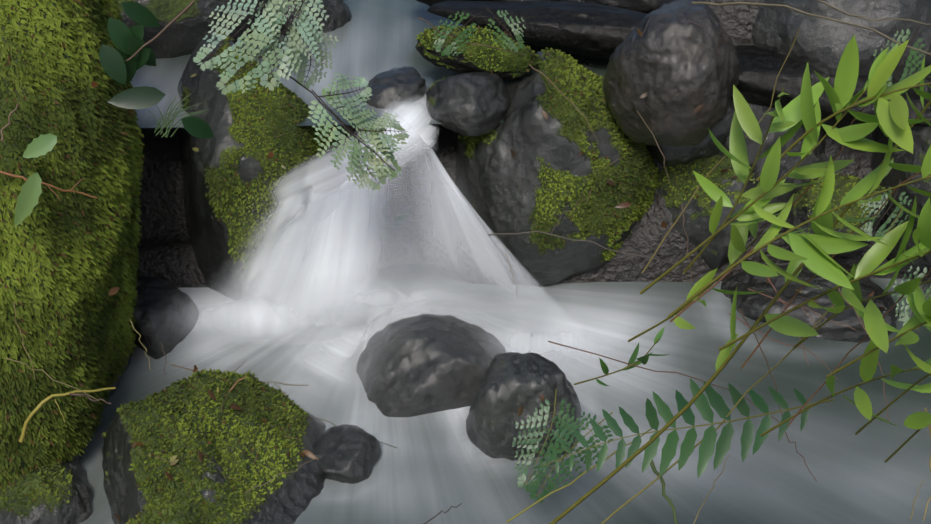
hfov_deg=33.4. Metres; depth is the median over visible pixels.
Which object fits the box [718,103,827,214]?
dam rock
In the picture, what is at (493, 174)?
rock
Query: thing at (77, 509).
rock
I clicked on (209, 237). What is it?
rock
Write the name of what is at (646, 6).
rock
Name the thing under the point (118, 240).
moss shoots
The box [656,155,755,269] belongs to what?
flank rock
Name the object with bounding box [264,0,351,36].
top rock
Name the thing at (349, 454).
rock
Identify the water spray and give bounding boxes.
[161,278,375,354]
[233,143,439,329]
[268,270,526,321]
[352,148,490,319]
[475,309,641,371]
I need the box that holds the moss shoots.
[0,0,885,523]
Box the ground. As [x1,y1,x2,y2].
[136,0,930,287]
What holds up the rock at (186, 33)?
on the ground
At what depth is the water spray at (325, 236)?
2.64 m
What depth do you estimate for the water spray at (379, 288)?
2.58 m
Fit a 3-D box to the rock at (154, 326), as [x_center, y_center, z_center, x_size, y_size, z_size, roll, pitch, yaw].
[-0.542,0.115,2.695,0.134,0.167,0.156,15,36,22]
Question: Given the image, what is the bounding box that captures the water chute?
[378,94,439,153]
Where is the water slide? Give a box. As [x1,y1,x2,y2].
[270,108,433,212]
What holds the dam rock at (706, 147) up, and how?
on the ground
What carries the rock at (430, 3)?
on the pool water at (374, 37)
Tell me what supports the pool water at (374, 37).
on the ground
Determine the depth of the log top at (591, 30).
2.80 m
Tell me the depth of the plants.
1.54 m
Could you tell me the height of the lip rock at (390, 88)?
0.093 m
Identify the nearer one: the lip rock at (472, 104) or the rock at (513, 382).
the rock at (513, 382)
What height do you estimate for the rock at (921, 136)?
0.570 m
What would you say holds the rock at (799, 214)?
on the ground
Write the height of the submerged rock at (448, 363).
0.235 m
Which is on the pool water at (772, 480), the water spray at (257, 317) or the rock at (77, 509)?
the water spray at (257, 317)
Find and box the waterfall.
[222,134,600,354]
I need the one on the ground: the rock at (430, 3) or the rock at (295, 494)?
the rock at (295, 494)
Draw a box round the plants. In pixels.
[0,0,930,523]
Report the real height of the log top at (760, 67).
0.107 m
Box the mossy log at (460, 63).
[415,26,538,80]
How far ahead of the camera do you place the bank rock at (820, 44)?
2.63 m
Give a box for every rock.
[0,459,92,523]
[102,371,325,523]
[116,0,268,58]
[132,277,198,358]
[177,31,331,304]
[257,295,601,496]
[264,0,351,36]
[313,424,380,483]
[356,313,505,416]
[359,66,426,108]
[426,71,510,135]
[455,49,657,286]
[466,352,580,460]
[603,0,739,146]
[646,98,733,166]
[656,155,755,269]
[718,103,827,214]
[721,259,898,342]
[752,0,930,131]
[783,175,886,258]
[871,43,930,275]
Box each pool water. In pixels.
[78,264,930,523]
[130,0,608,127]
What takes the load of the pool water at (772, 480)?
on the ground
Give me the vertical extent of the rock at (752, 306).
0.140 m
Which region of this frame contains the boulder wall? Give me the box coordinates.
[0,0,132,483]
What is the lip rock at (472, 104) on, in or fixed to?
on the pool water at (374, 37)
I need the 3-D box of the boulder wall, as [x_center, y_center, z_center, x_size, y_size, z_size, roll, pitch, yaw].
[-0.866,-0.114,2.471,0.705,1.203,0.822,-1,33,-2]
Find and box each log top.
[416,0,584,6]
[427,0,647,59]
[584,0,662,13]
[731,45,930,125]
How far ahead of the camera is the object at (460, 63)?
2.67 m
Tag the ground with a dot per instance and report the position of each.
(165, 250)

